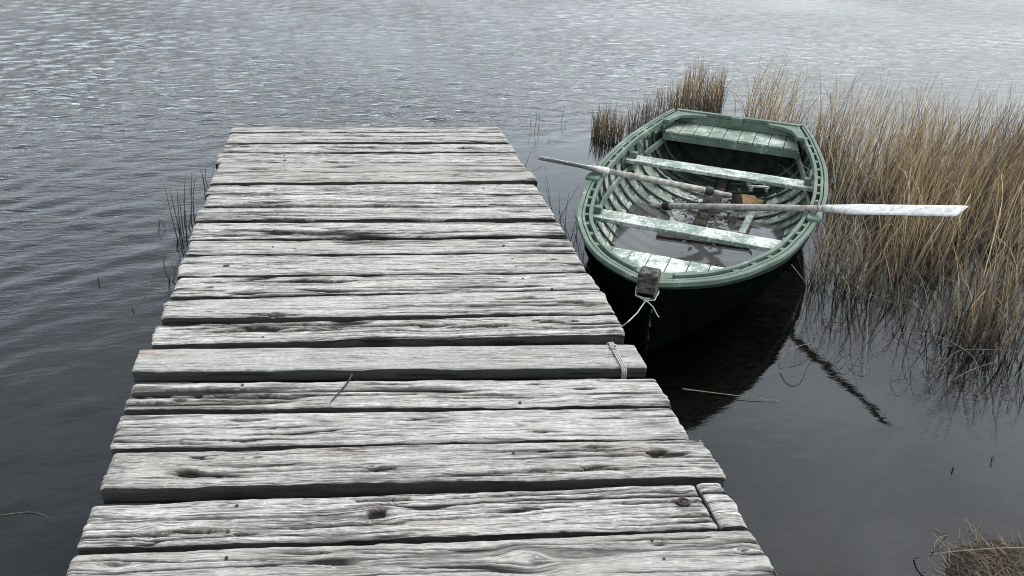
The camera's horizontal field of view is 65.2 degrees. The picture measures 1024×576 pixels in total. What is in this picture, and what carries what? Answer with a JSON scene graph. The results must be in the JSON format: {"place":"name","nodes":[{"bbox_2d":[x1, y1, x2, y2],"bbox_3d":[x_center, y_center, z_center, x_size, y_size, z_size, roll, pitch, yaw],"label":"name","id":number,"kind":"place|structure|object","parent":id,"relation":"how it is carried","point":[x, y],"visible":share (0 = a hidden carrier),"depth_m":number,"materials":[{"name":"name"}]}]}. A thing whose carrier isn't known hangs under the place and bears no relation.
{"place":"outdoors","nodes":[
{"label":"outdoors","id":0,"kind":"place"},
{"bbox_2d":[0,0,1023,575],"bbox_3d":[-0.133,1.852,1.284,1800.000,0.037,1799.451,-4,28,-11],"label":"water","id":1,"kind":"structure","parent":0,"point":[116,116],"depth_m":5.89,"materials":[{"name":"grey liquid"}]},
{"bbox_2d":[163,250,169,279],"bbox_3d":[-2.034,-0.097,4.720,0.032,0.265,0.026,-4,28,-11],"label":"reed stem","id":2,"kind":"object","parent":1,"relation":"in","point":[164,266],"visible":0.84,"depth_m":4.71,"materials":[{"name":"plant"}]},
{"bbox_2d":[163,178,177,238],"bbox_3d":[-2.194,-0.467,5.156,0.039,0.499,0.008,14,30,21],"label":"reed stem","id":3,"kind":"object","parent":1,"relation":"in","point":[170,211],"visible":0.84,"depth_m":5.15,"materials":[{"name":"green plant"}]},
{"bbox_2d":[175,210,181,247],"bbox_3d":[-2.116,-0.339,5.093,0.008,0.337,0.026,-4,28,-11],"label":"reed stem","id":4,"kind":"object","parent":1,"relation":"in","point":[178,230],"visible":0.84,"depth_m":5.08,"materials":[{"name":"plant"}]},
{"bbox_2d":[176,183,182,238],"bbox_3d":[-2.146,-0.455,5.172,0.014,0.465,0.035,17,31,25],"label":"reed stem","id":5,"kind":"object","parent":1,"relation":"in","point":[178,215],"visible":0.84,"depth_m":5.17,"materials":[{"name":"plant"}]},
{"bbox_2d":[179,197,183,231],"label":"reed stem","id":6,"kind":"object","parent":1,"relation":"in","point":[181,216],"visible":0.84,"depth_m":5.30,"materials":[{"name":"plant"}]},
{"bbox_2d":[182,192,186,239],"bbox_3d":[-2.111,-0.424,5.181,0.026,0.406,0.035,22,34,33],"label":"reed stem","id":7,"kind":"object","parent":1,"relation":"in","point":[185,217],"visible":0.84,"depth_m":5.16,"materials":[{"name":"green plant"}]},
{"bbox_2d":[184,170,185,225],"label":"reed stem","id":8,"kind":"object","parent":1,"relation":"in","point":[184,198],"visible":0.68,"depth_m":5.34,"materials":[{"name":"green plant"}]},
{"bbox_2d":[188,184,191,227],"bbox_3d":[-2.159,-0.518,5.358,0.055,0.402,0.008,-15,33,-30],"label":"reed stem","id":9,"kind":"object","parent":1,"relation":"in","point":[191,207],"visible":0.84,"depth_m":5.35,"materials":[{"name":"green plant"}]},
{"bbox_2d":[191,176,191,221],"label":"reed stem","id":10,"kind":"object","parent":1,"relation":"in","point":[191,195],"visible":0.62,"depth_m":5.40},
{"bbox_2d":[192,177,195,219],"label":"reed stem","id":11,"kind":"object","parent":1,"relation":"in","point":[193,198],"visible":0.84,"depth_m":5.47,"materials":[{"name":"plant"}]},
{"bbox_2d":[66,127,777,575],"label":"wooden jetty","id":12,"kind":"object","parent":1,"relation":"in","point":[414,281],"visible":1,"depth_m":3.02,"materials":[{"name":"grey wood"}]},
{"bbox_2d":[330,374,352,402],"bbox_3d":[-0.645,0.381,3.047,0.015,0.010,0.188,9,28,12],"label":"twig","id":13,"kind":"object","parent":12,"relation":"on","point":[349,379],"visible":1,"depth_m":3.05,"materials":[{"name":"grey wood"}]},
{"bbox_2d":[606,342,626,378],"bbox_3d":[0.437,0.298,3.348,0.034,0.084,0.225,-4,28,-11],"label":"rope lashing","id":14,"kind":"object","parent":12,"relation":"attached to","point":[613,346],"visible":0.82,"depth_m":3.29,"materials":[{"name":"white fabric"}]},
{"bbox_2d":[590,56,733,145],"bbox_3d":[1.477,-1.900,7.969,2.136,0.622,0.724,-23,37,-39],"label":"reed clump","id":15,"kind":"object","parent":1,"relation":"in","point":[716,102],"visible":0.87,"depth_m":8.16,"materials":[{"name":"brown plant"}]},
{"bbox_2d":[577,108,827,359],"bbox_3d":[1.251,-0.476,5.366,1.549,0.686,3.378,12,29,18],"label":"rowing boat","id":16,"kind":"object","parent":1,"relation":"on","point":[732,154],"visible":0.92,"depth_m":5.58,"materials":[{"name":"paint"}]},
{"bbox_2d":[538,156,731,196],"bbox_3d":[0.856,-0.766,5.482,1.399,0.325,0.101,-1,28,-7],"label":"oar","id":17,"kind":"object","parent":16,"relation":"on","point":[708,190],"visible":1,"depth_m":5.48,"materials":[{"name":"grey wood"}]},
{"bbox_2d":[622,286,658,326],"bbox_3d":[0.614,0.108,3.792,0.151,0.100,0.404,14,30,20],"label":"mooring rope","id":18,"kind":"object","parent":16,"relation":"attached to","point":[644,300],"visible":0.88,"depth_m":3.84,"materials":[{"name":"white fabric"}]},
{"bbox_2d":[643,152,682,182],"bbox_3d":[1.187,-0.925,6.215,0.387,0.211,0.014,15,31,23],"label":"rib","id":19,"kind":"object","parent":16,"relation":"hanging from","point":[660,169],"visible":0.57,"depth_m":6.22,"materials":[{"name":"green wood"}]},
{"bbox_2d":[610,202,783,267],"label":"bilge water","id":20,"kind":"structure","parent":16,"relation":"in","point":[637,239],"depth_m":5.41,"materials":[{"name":"grey liquid"}]},
{"bbox_2d":[660,181,767,250],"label":"leaf litter","id":21,"kind":"object","parent":16,"relation":"on","point":[714,214],"visible":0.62,"depth_m":5.81,"materials":[{"name":"brown plant"}]},
{"bbox_2d":[731,194,765,203],"bbox_3d":[1.753,-0.631,5.915,0.240,0.125,0.125,0,28,-5],"label":"bailer","id":22,"kind":"object","parent":16,"relation":"on","point":[743,199],"visible":0.54,"depth_m":5.86,"materials":[{"name":"wood"}]},
{"bbox_2d":[746,182,769,191],"bbox_3d":[1.935,-0.815,6.304,0.160,0.064,0.150,4,28,3],"label":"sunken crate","id":23,"kind":"object","parent":16,"relation":"in","point":[750,186],"visible":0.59,"depth_m":6.25,"materials":[{"name":"paint"}]},
{"bbox_2d":[649,201,968,216],"bbox_3d":[1.710,-0.515,5.126,0.107,0.733,2.150,-18,34,-34],"label":"oar","id":24,"kind":"object","parent":16,"relation":"on","point":[907,210],"visible":1,"depth_m":4.74,"materials":[{"name":"grey wood"}]},
{"bbox_2d":[682,388,777,400],"bbox_3d":[1.057,0.519,3.883,0.454,0.014,0.020,7,28,8],"label":"floating straw","id":25,"kind":"object","parent":1,"relation":"on","point":[724,394],"visible":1,"depth_m":3.88,"materials":[{"name":"plant"}]},
{"bbox_2d":[703,39,1023,364],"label":"reed bed","id":26,"kind":"object","parent":1,"relation":"in","point":[929,182],"visible":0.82,"depth_m":5.66,"materials":[{"name":"beige plant"}]},
{"bbox_2d":[864,318,867,371],"bbox_3d":[1.959,0.250,4.417,0.007,0.053,0.846,13,30,19],"label":"floating straw","id":27,"kind":"object","parent":1,"relation":"on","point":[866,343],"visible":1,"depth_m":4.36,"materials":[{"name":"brown plant"}]},
{"bbox_2d":[894,332,979,378],"bbox_3d":[2.291,0.317,4.284,0.074,0.083,0.529,-13,31,-27],"label":"floating straw","id":28,"kind":"object","parent":1,"relation":"on","point":[942,338],"visible":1,"depth_m":4.31,"materials":[{"name":"brown plant"}]},
{"bbox_2d":[952,362,993,379],"bbox_3d":[2.410,0.419,4.152,0.381,0.033,0.015,-13,32,-27],"label":"floating straw","id":29,"kind":"object","parent":1,"relation":"on","point":[969,370],"visible":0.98,"depth_m":4.10,"materials":[{"name":"plant"}]},
{"bbox_2d":[923,518,1023,575],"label":"grass tussock","id":30,"kind":"object","parent":1,"relation":"in","point":[999,562],"depth_m":2.97,"materials":[{"name":"brown plant"}]},
{"bbox_2d":[914,547,1023,558],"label":"floating straw","id":31,"kind":"object","parent":30,"relation":"on","point":[964,550],"visible":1,"depth_m":2.94,"materials":[{"name":"beige plant"}]},
{"bbox_2d":[936,349,1016,375],"bbox_3d":[2.456,0.355,4.235,0.642,0.072,0.070,-10,30,-22],"label":"floating straw","id":32,"kind":"object","parent":1,"relation":"on","point":[968,349],"visible":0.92,"depth_m":4.21,"materials":[{"name":"brown plant"}]}
]}

